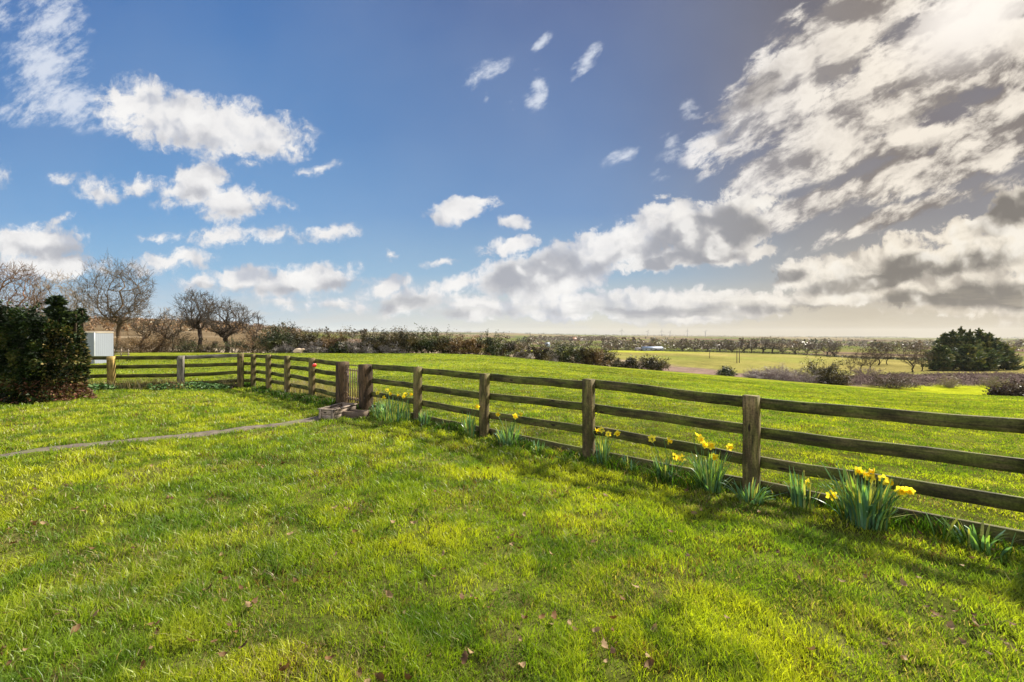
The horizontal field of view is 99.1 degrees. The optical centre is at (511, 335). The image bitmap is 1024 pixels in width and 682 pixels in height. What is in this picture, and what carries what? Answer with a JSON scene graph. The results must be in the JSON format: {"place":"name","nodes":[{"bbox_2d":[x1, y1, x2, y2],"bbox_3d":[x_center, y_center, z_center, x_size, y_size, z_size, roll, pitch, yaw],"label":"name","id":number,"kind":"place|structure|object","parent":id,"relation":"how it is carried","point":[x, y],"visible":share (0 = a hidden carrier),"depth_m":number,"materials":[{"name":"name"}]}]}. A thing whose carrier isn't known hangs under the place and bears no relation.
{"place":"outdoors","nodes":[
{"label":"outdoors","id":0,"kind":"place"},
{"bbox_2d":[0,416,320,456],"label":"path","id":1,"kind":"structure","parent":0,"point":[202,433],"depth_m":7.29,"materials":[{"name":"grey stone"}]},
{"bbox_2d":[87,376,386,403],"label":"dead grass","id":2,"kind":"structure","parent":0,"point":[292,389],"depth_m":13.52,"materials":[{"name":"beige plant"}]},
{"bbox_2d":[0,385,1023,681],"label":"lawn grass","id":3,"kind":"structure","parent":0,"point":[160,573],"depth_m":3.17,"materials":[{"name":"green plant"}]},
{"bbox_2d":[925,511,961,540],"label":"daffodil clump","id":4,"kind":"object","parent":3,"relation":"on","point":[952,525],"visible":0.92,"depth_m":3.48,"materials":[{"name":"green plant"}]},
{"bbox_2d":[0,321,1023,681],"bbox_3d":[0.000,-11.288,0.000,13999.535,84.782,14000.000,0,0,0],"label":"ground","id":5,"kind":"structure","parent":0,"point":[700,363],"depth_m":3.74,"materials":[{"name":"green plant"}]},
{"bbox_2d":[0,261,53,315],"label":"bare tree","id":6,"kind":"object","parent":5,"relation":"on","point":[12,280],"visible":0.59,"depth_m":34.10,"materials":[{"name":"brown plant"}]},
{"bbox_2d":[0,294,97,404],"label":"evergreen hedge","id":7,"kind":"object","parent":5,"relation":"on","point":[23,333],"visible":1,"depth_m":10.71,"materials":[{"name":"green plant"}]},
{"bbox_2d":[22,270,90,326],"bbox_3d":[-43.614,-2.297,42.004,4.982,8.430,5.143,0,0,0],"label":"bare tree","id":8,"kind":"object","parent":5,"relation":"on","point":[76,305],"visible":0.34,"depth_m":41.96,"materials":[{"name":"brown plant"}]},
{"bbox_2d":[60,285,98,330],"bbox_3d":[-46.145,-1.693,45.984,4.289,7.628,4.145,0,0,0],"label":"bare tree","id":9,"kind":"object","parent":5,"relation":"on","point":[83,305],"visible":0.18,"depth_m":46.51,"materials":[{"name":"brown plant"}]},
{"bbox_2d":[68,332,113,363],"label":"white shed","id":10,"kind":"structure","parent":5,"relation":"on","point":[100,344],"depth_m":26.39,"materials":[{"name":"paint"}]},
{"bbox_2d":[70,249,157,352],"bbox_3d":[-39.850,-3.393,43.903,6.800,10.833,6.502,0,0,-38],"label":"bare tree","id":11,"kind":"object","parent":5,"relation":"on","point":[111,315],"visible":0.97,"depth_m":43.54,"materials":[{"name":"brown plant"}]},
{"bbox_2d":[27,353,250,387],"bbox_3d":[-12.533,1.238,13.822,7.592,1.284,0.678,0,0,-13],"label":"side fence","id":12,"kind":"object","parent":5,"relation":"on","point":[111,366],"visible":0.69,"depth_m":13.97,"materials":[{"name":"brown wood"}]},
{"bbox_2d":[114,329,168,352],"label":"bush","id":13,"kind":"object","parent":5,"relation":"on","point":[125,348],"visible":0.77,"depth_m":40.71,"materials":[{"name":"brown plant"}]},
{"bbox_2d":[46,381,237,391],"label":"weeds","id":14,"kind":"object","parent":5,"relation":"on","point":[169,385],"visible":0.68,"depth_m":13.61,"materials":[{"name":"green plant"}]},
{"bbox_2d":[127,305,161,343],"bbox_3d":[-36.081,-0.562,43.057,2.371,4.937,3.048,0,0,21],"label":"bare tree","id":15,"kind":"object","parent":5,"relation":"on","point":[145,318],"visible":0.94,"depth_m":42.77,"materials":[{"name":"brown plant"}]},
{"bbox_2d":[121,329,181,352],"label":"bush","id":16,"kind":"object","parent":5,"relation":"on","point":[161,338],"visible":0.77,"depth_m":41.70,"materials":[{"name":"brown plant"}]},
{"bbox_2d":[150,309,186,351],"bbox_3d":[-34.732,-0.314,44.023,3.414,4.676,3.256,0,0,0],"label":"bare tree","id":17,"kind":"object","parent":5,"relation":"on","point":[172,335],"visible":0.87,"depth_m":43.88,"materials":[{"name":"brown plant"}]},
{"bbox_2d":[156,304,188,351],"bbox_3d":[-37.529,-0.614,48.073,3.076,5.745,2.641,0,0,26],"label":"bare tree","id":18,"kind":"object","parent":5,"relation":"on","point":[171,328],"visible":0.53,"depth_m":47.82,"materials":[{"name":"brown plant"}]},
{"bbox_2d":[157,330,197,352],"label":"bush","id":19,"kind":"object","parent":5,"relation":"on","point":[178,341],"visible":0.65,"depth_m":42.98,"materials":[{"name":"brown plant"}]},
{"bbox_2d":[84,316,302,335],"bbox_3d":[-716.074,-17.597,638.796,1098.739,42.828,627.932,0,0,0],"label":"hillside wood","id":20,"kind":"object","parent":5,"relation":"on","point":[127,326],"visible":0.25,"depth_m":372.35,"materials":[{"name":"brown plant"}]},
{"bbox_2d":[169,287,218,344],"bbox_3d":[-32.503,-1.424,45.061,4.196,7.112,4.369,0,0,0],"label":"bare tree","id":21,"kind":"object","parent":5,"relation":"on","point":[193,322],"visible":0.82,"depth_m":44.64,"materials":[{"name":"brown plant"}]},
{"bbox_2d":[173,337,215,352],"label":"bush","id":22,"kind":"object","parent":5,"relation":"on","point":[191,347],"visible":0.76,"depth_m":41.40,"materials":[{"name":"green plant"}]},
{"bbox_2d":[194,337,229,352],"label":"bush","id":23,"kind":"object","parent":5,"relation":"on","point":[203,349],"visible":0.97,"depth_m":41.58,"materials":[{"name":"brown plant"}]},
{"bbox_2d":[194,295,253,352],"bbox_3d":[-29.574,-1.036,45.178,4.981,6.452,5.206,0,0,0],"label":"bare tree","id":24,"kind":"object","parent":5,"relation":"on","point":[222,332],"visible":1,"depth_m":44.54,"materials":[{"name":"brown plant"}]},
{"bbox_2d":[215,336,250,352],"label":"bush","id":25,"kind":"object","parent":5,"relation":"on","point":[233,343],"visible":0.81,"depth_m":42.80,"materials":[{"name":"brown plant"}]},
{"bbox_2d":[234,331,267,352],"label":"bush","id":26,"kind":"object","parent":5,"relation":"on","point":[253,342],"visible":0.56,"depth_m":42.60,"materials":[{"name":"brown plant"}]},
{"bbox_2d":[240,311,267,352],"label":"bare tree","id":27,"kind":"object","parent":5,"relation":"on","point":[257,330],"visible":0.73,"depth_m":46.76,"materials":[{"name":"brown plant"}]},
{"bbox_2d":[245,325,300,352],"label":"bush","id":28,"kind":"object","parent":5,"relation":"on","point":[278,337],"visible":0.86,"depth_m":41.93,"materials":[{"name":"green plant"}]},
{"bbox_2d":[251,319,317,352],"bbox_3d":[-21.727,0.237,43.699,5.794,3.950,5.503,0,0,14],"label":"bush","id":29,"kind":"object","parent":5,"relation":"on","point":[292,333],"visible":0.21,"depth_m":43.50,"materials":[{"name":"green plant"}]},
{"bbox_2d":[272,342,300,352],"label":"bush","id":30,"kind":"object","parent":5,"relation":"on","point":[284,347],"visible":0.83,"depth_m":41.29,"materials":[{"name":"green plant"}]},
{"bbox_2d":[250,354,348,402],"bbox_3d":[-6.458,1.243,12.751,6.550,1.294,0.251,0,0,42],"label":"paddock fence","id":31,"kind":"object","parent":5,"relation":"on","point":[339,383],"visible":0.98,"depth_m":12.32,"materials":[{"name":"brown wood"}]},
{"bbox_2d":[345,365,357,402],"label":"iron gate","id":32,"kind":"structure","parent":31,"relation":"attached to","point":[346,376],"depth_m":10.37,"materials":[{"name":"metal"}]},
{"bbox_2d":[285,328,335,352],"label":"bush","id":33,"kind":"object","parent":5,"relation":"on","point":[309,336],"visible":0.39,"depth_m":42.27,"materials":[{"name":"green plant"}]},
{"bbox_2d":[299,338,330,352],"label":"bush","id":34,"kind":"object","parent":5,"relation":"on","point":[311,349],"visible":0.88,"depth_m":41.51,"materials":[{"name":"green plant"}]},
{"bbox_2d":[305,329,359,351],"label":"bush","id":35,"kind":"object","parent":5,"relation":"on","point":[326,342],"visible":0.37,"depth_m":42.54,"materials":[{"name":"green plant"}]},
{"bbox_2d":[317,403,357,419],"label":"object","id":36,"kind":"object","parent":5,"relation":"on","point":[333,411],"visible":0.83,"depth_m":9.05,"materials":[{"name":"grey stone"}]},
{"bbox_2d":[326,341,348,352],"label":"bush","id":37,"kind":"object","parent":5,"relation":"on","point":[336,349],"visible":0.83,"depth_m":41.27,"materials":[{"name":"green plant"}]},
{"bbox_2d":[342,409,369,417],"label":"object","id":38,"kind":"object","parent":5,"relation":"on","point":[353,413],"visible":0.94,"depth_m":9.12,"materials":[{"name":"grey stone"}]},
{"bbox_2d":[335,324,377,352],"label":"bush","id":39,"kind":"object","parent":5,"relation":"on","point":[364,336],"visible":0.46,"depth_m":42.30,"materials":[{"name":"green plant"}]},
{"bbox_2d":[338,337,375,353],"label":"bush","id":40,"kind":"object","parent":5,"relation":"on","point":[364,348],"visible":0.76,"depth_m":41.38,"materials":[{"name":"green plant"}]},
{"bbox_2d":[358,325,411,352],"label":"bush","id":41,"kind":"object","parent":5,"relation":"on","point":[382,339],"visible":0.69,"depth_m":42.29,"materials":[{"name":"green plant"}]},
{"bbox_2d":[369,388,412,422],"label":"daffodil clump","id":42,"kind":"object","parent":5,"relation":"on","point":[388,412],"visible":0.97,"depth_m":8.70,"materials":[{"name":"green plant"}]},
{"bbox_2d":[373,342,409,352],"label":"bush","id":43,"kind":"object","parent":5,"relation":"on","point":[387,350],"visible":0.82,"depth_m":41.73,"materials":[{"name":"green plant"}]},
{"bbox_2d":[382,325,424,353],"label":"bush","id":44,"kind":"object","parent":5,"relation":"on","point":[399,335],"visible":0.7,"depth_m":42.26,"materials":[{"name":"green plant"}]},
{"bbox_2d":[418,409,431,423],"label":"daffodil clump","id":45,"kind":"object","parent":5,"relation":"on","point":[424,419],"visible":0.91,"depth_m":8.12,"materials":[{"name":"green plant"}]},
{"bbox_2d":[403,322,453,352],"bbox_3d":[-8.244,0.453,43.247,5.377,3.595,3.895,0,0,0],"label":"bush","id":46,"kind":"object","parent":5,"relation":"on","point":[426,343],"visible":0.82,"depth_m":42.62,"materials":[{"name":"green plant"}]},
{"bbox_2d":[424,328,471,352],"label":"bush","id":47,"kind":"object","parent":5,"relation":"on","point":[438,345],"visible":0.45,"depth_m":43.32,"materials":[{"name":"green plant"}]},
{"bbox_2d":[444,334,488,353],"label":"bush","id":48,"kind":"object","parent":5,"relation":"on","point":[467,346],"visible":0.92,"depth_m":41.39,"materials":[{"name":"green plant"}]},
{"bbox_2d":[461,404,479,437],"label":"daffodil clump","id":49,"kind":"object","parent":5,"relation":"on","point":[469,425],"visible":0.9,"depth_m":7.22,"materials":[{"name":"green plant"}]},
{"bbox_2d":[468,329,513,356],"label":"bush","id":50,"kind":"object","parent":5,"relation":"on","point":[491,349],"visible":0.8,"depth_m":42.11,"materials":[{"name":"green plant"}]},
{"bbox_2d":[482,331,533,358],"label":"bush","id":51,"kind":"object","parent":5,"relation":"on","point":[509,348],"visible":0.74,"depth_m":45.02,"materials":[{"name":"green plant"}]},
{"bbox_2d":[495,411,523,445],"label":"daffodil clump","id":52,"kind":"object","parent":5,"relation":"on","point":[508,436],"visible":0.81,"depth_m":6.63,"materials":[{"name":"green plant"}]},
{"bbox_2d":[513,348,533,358],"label":"bush","id":53,"kind":"object","parent":5,"relation":"on","point":[525,357],"visible":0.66,"depth_m":45.23,"materials":[{"name":"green plant"}]},
{"bbox_2d":[525,342,562,360],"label":"bush","id":54,"kind":"object","parent":5,"relation":"on","point":[539,354],"visible":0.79,"depth_m":47.12,"materials":[{"name":"green plant"}]},
{"bbox_2d":[538,340,582,362],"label":"bush","id":55,"kind":"object","parent":5,"relation":"on","point":[565,355],"visible":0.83,"depth_m":49.39,"materials":[{"name":"green plant"}]},
{"bbox_2d":[528,335,616,340],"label":"ridge wood","id":56,"kind":"object","parent":5,"relation":"on","point":[554,338],"visible":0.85,"depth_m":1326.76,"materials":[{"name":"green plant"}]},
{"bbox_2d":[566,343,599,364],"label":"bush","id":57,"kind":"object","parent":5,"relation":"on","point":[583,353],"visible":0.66,"depth_m":50.16,"materials":[{"name":"green plant"}]},
{"bbox_2d":[583,345,612,364],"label":"bush","id":58,"kind":"object","parent":5,"relation":"on","point":[597,357],"visible":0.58,"depth_m":50.83,"materials":[{"name":"green plant"}]},
{"bbox_2d":[593,426,620,466],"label":"daffodil clump","id":59,"kind":"object","parent":5,"relation":"on","point":[602,453],"visible":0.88,"depth_m":5.59,"materials":[{"name":"green plant"}]},
{"bbox_2d":[597,344,621,367],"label":"bush","id":60,"kind":"object","parent":5,"relation":"on","point":[612,357],"visible":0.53,"depth_m":52.12,"materials":[{"name":"green plant"}]},
{"bbox_2d":[233,378,1023,574],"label":"fence foot grass","id":61,"kind":"structure","parent":5,"relation":"on","point":[326,401],"depth_m":5.02,"materials":[{"name":"green plant"}]},
{"bbox_2d":[623,354,640,368],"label":"bush","id":62,"kind":"object","parent":5,"relation":"on","point":[632,362],"visible":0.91,"depth_m":55.15,"materials":[{"name":"green plant"}]},
{"bbox_2d":[272,322,1023,350],"bbox_3d":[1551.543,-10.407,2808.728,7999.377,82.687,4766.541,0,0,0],"label":"hedgerows","id":63,"kind":"object","parent":5,"relation":"on","point":[822,341],"visible":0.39,"depth_m":597.93,"materials":[{"name":"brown plant"}]},
{"bbox_2d":[641,346,662,350],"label":"long barn","id":64,"kind":"structure","parent":5,"relation":"on","point":[653,348],"depth_m":394.34,"materials":[{"name":"paint"}]},
{"bbox_2d":[637,351,670,370],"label":"bush","id":65,"kind":"object","parent":5,"relation":"on","point":[653,363],"visible":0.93,"depth_m":56.70,"materials":[{"name":"green plant"}]},
{"bbox_2d":[644,435,688,482],"bbox_3d":[1.762,1.440,5.040,0.549,0.538,0.265,0,0,30],"label":"daffodil clump","id":66,"kind":"object","parent":5,"relation":"on","point":[652,439],"visible":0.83,"depth_m":5.04,"materials":[{"name":"green plant"}]},
{"bbox_2d":[600,340,734,349],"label":"valley wood","id":67,"kind":"object","parent":5,"relation":"on","point":[669,345],"visible":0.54,"depth_m":462.47,"materials":[{"name":"green plant"}]},
{"bbox_2d":[358,364,1023,546],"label":"field fence","id":68,"kind":"object","parent":5,"relation":"on","point":[750,458],"visible":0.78,"depth_m":4.59,"materials":[{"name":"brown wood"}]},
{"bbox_2d":[686,432,734,494],"bbox_3d":[2.095,1.385,4.694,0.486,0.615,0.580,0,0,-22],"label":"daffodil clump","id":69,"kind":"object","parent":5,"relation":"on","point":[709,473],"visible":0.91,"depth_m":4.67,"materials":[{"name":"green plant"}]},
{"bbox_2d":[411,331,1019,338],"bbox_3d":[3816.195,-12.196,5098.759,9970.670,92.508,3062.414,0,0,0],"label":"skyline woods","id":70,"kind":"object","parent":5,"relation":"on","point":[718,335],"visible":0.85,"depth_m":4668.82,"materials":[{"name":"green plant"}]},
{"bbox_2d":[714,365,738,376],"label":"bush","id":71,"kind":"object","parent":5,"relation":"on","point":[725,371],"visible":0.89,"depth_m":59.05,"materials":[{"name":"green plant"}]},
{"bbox_2d":[725,477,782,504],"bbox_3d":[2.430,1.547,4.375,0.508,0.277,0.475,0,0,-25],"label":"daffodil clump","id":72,"kind":"object","parent":5,"relation":"on","point":[746,496],"visible":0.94,"depth_m":4.34,"materials":[{"name":"green plant"}]},
{"bbox_2d":[739,366,777,379],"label":"bush","id":73,"kind":"object","parent":5,"relation":"on","point":[757,375],"visible":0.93,"depth_m":59.80,"materials":[{"name":"brown plant"}]},
{"bbox_2d":[601,349,919,359],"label":"valley hedge","id":74,"kind":"object","parent":5,"relation":"on","point":[798,353],"visible":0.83,"depth_m":343.28,"materials":[{"name":"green plant"}]},
{"bbox_2d":[750,337,774,351],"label":"valley tree","id":75,"kind":"object","parent":5,"relation":"on","point":[762,348],"visible":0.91,"depth_m":351.03,"materials":[{"name":"brown plant"}]},
{"bbox_2d":[761,336,785,353],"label":"valley tree","id":76,"kind":"object","parent":5,"relation":"on","point":[773,347],"visible":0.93,"depth_m":346.60,"materials":[{"name":"brown plant"}]},
{"bbox_2d":[760,361,802,381],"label":"bush","id":77,"kind":"object","parent":5,"relation":"on","point":[785,373],"visible":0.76,"depth_m":60.22,"materials":[{"name":"brown plant"}]},
{"bbox_2d":[780,364,821,382],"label":"bush","id":78,"kind":"object","parent":5,"relation":"on","point":[804,378],"visible":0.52,"depth_m":60.92,"materials":[{"name":"brown plant"}]},
{"bbox_2d":[786,467,822,510],"bbox_3d":[2.776,1.468,4.153,0.262,0.420,0.281,0,0,0],"label":"daffodil clump","id":79,"kind":"object","parent":5,"relation":"on","point":[798,495],"visible":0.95,"depth_m":4.15,"materials":[{"name":"green plant"}]},
{"bbox_2d":[792,356,858,385],"bbox_3d":[44.165,4.993,62.467,7.092,4.767,7.016,0,0,0],"label":"bush","id":80,"kind":"object","parent":5,"relation":"on","point":[826,373],"visible":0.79,"depth_m":61.30,"materials":[{"name":"green plant"}]},
{"bbox_2d":[850,348,872,369],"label":"bare tree","id":81,"kind":"object","parent":5,"relation":"on","point":[857,353],"visible":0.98,"depth_m":149.98,"materials":[{"name":"brown plant"}]},
{"bbox_2d":[812,460,922,531],"bbox_3d":[3.059,1.410,3.815,0.770,0.529,0.560,0,0,43],"label":"daffodil clump","id":82,"kind":"object","parent":5,"relation":"on","point":[867,504],"visible":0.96,"depth_m":3.77,"materials":[{"name":"green plant"}]},
{"bbox_2d":[850,365,887,374],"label":"bush","id":83,"kind":"object","parent":5,"relation":"on","point":[854,370],"visible":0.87,"depth_m":127.36,"materials":[{"name":"brown plant"}]},
{"bbox_2d":[860,347,881,369],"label":"bare tree","id":84,"kind":"object","parent":5,"relation":"on","point":[872,360],"visible":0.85,"depth_m":151.78,"materials":[{"name":"brown plant"}]},
{"bbox_2d":[864,338,891,364],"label":"bare tree","id":85,"kind":"object","parent":5,"relation":"on","point":[883,351],"visible":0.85,"depth_m":189.56,"materials":[{"name":"brown plant"}]},
{"bbox_2d":[750,339,1023,348],"bbox_3d":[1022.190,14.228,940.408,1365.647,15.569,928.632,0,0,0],"label":"plain woods","id":86,"kind":"object","parent":5,"relation":"on","point":[849,344],"visible":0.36,"depth_m":667.64,"materials":[{"name":"green plant"}]},
{"bbox_2d":[877,346,896,363],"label":"bare tree","id":87,"kind":"object","parent":5,"relation":"on","point":[891,356],"visible":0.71,"depth_m":194.83,"materials":[{"name":"brown plant"}]},
{"bbox_2d":[860,371,923,389],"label":"bush","id":88,"kind":"object","parent":5,"relation":"on","point":[896,382],"visible":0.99,"depth_m":97.18,"materials":[{"name":"brown plant"}]},
{"bbox_2d":[894,342,927,371],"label":"bare tree","id":89,"kind":"object","parent":5,"relation":"on","point":[903,358],"visible":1,"depth_m":139.82,"materials":[{"name":"brown plant"}]},
{"bbox_2d":[910,345,933,370],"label":"bare tree","id":90,"kind":"object","parent":5,"relation":"on","point":[916,352],"visible":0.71,"depth_m":149.65,"materials":[{"name":"brown plant"}]},
{"bbox_2d":[845,370,1023,386],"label":"bramble","id":91,"kind":"object","parent":5,"relation":"on","point":[973,376],"visible":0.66,"depth_m":108.61,"materials":[{"name":"plant"}]},
{"bbox_2d":[921,343,958,370],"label":"evergreen tree","id":92,"kind":"object","parent":5,"relation":"on","point":[942,358],"visible":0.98,"depth_m":150.67,"materials":[{"name":"green plant"}]},
{"bbox_2d":[928,332,956,368],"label":"evergreen tree","id":93,"kind":"object","parent":5,"relation":"on","point":[943,338],"visible":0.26,"depth_m":159.76,"materials":[{"name":"green plant"}]},
{"bbox_2d":[937,372,961,387],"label":"bush","id":94,"kind":"object","parent":5,"relation":"on","point":[947,384],"visible":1,"depth_m":98.84,"materials":[{"name":"brown plant"}]},
{"bbox_2d":[944,329,963,369],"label":"evergreen tree","id":95,"kind":"object","parent":5,"relation":"on","point":[953,338],"visible":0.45,"depth_m":157.03,"materials":[{"name":"green plant"}]},
{"bbox_2d":[954,326,967,368],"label":"evergreen tree","id":96,"kind":"object","parent":5,"relation":"on","point":[961,330],"visible":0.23,"depth_m":159.57,"materials":[{"name":"green plant"}]},
{"bbox_2d":[948,344,990,370],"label":"evergreen tree","id":97,"kind":"object","parent":5,"relation":"on","point":[969,357],"visible":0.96,"depth_m":148.42,"materials":[{"name":"green plant"}]},
{"bbox_2d":[954,329,984,368],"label":"evergreen tree","id":98,"kind":"object","parent":5,"relation":"on","point":[969,338],"visible":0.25,"depth_m":155.15,"materials":[{"name":"green plant"}]},
{"bbox_2d":[934,515,1023,556],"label":"daffodil clump","id":99,"kind":"object","parent":5,"relation":"on","point":[972,536],"visible":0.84,"depth_m":3.38,"materials":[{"name":"green plant"}]},
{"bbox_2d":[972,327,993,351],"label":"evergreen tree","id":100,"kind":"object","parent":5,"relation":"on","point":[979,333],"visible":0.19,"depth_m":161.25,"materials":[{"name":"green plant"}]},
{"bbox_2d":[976,345,1004,370],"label":"evergreen tree","id":101,"kind":"object","parent":5,"relation":"on","point":[993,360],"visible":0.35,"depth_m":149.31,"materials":[{"name":"green plant"}]},
{"bbox_2d":[979,332,1009,365],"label":"evergreen tree","id":102,"kind":"object","parent":5,"relation":"on","point":[989,340],"visible":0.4,"depth_m":156.63,"materials":[{"name":"green plant"}]},
{"bbox_2d":[978,372,1011,386],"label":"bush","id":103,"kind":"object","parent":5,"relation":"on","point":[992,380],"visible":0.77,"depth_m":98.67,"materials":[{"name":"brown plant"}]},
{"bbox_2d":[982,378,1023,396],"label":"bush","id":104,"kind":"object","parent":5,"relation":"on","point":[1013,388],"visible":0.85,"depth_m":29.76,"materials":[{"name":"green plant"}]},
{"bbox_2d":[995,341,1022,369],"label":"evergreen tree","id":105,"kind":"object","parent":5,"relation":"on","point":[1007,348],"visible":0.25,"depth_m":157.32,"materials":[{"name":"green plant"}]},
{"bbox_2d":[998,352,1023,369],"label":"evergreen tree","id":106,"kind":"object","parent":5,"relation":"on","point":[1009,365],"visible":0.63,"depth_m":155.16,"materials":[{"name":"green plant"}]},
{"bbox_2d":[0,0,1023,337],"label":"sky","id":107,"kind":"structure","parent":0,"point":[773,168],"materials":[{"name":"blue"}]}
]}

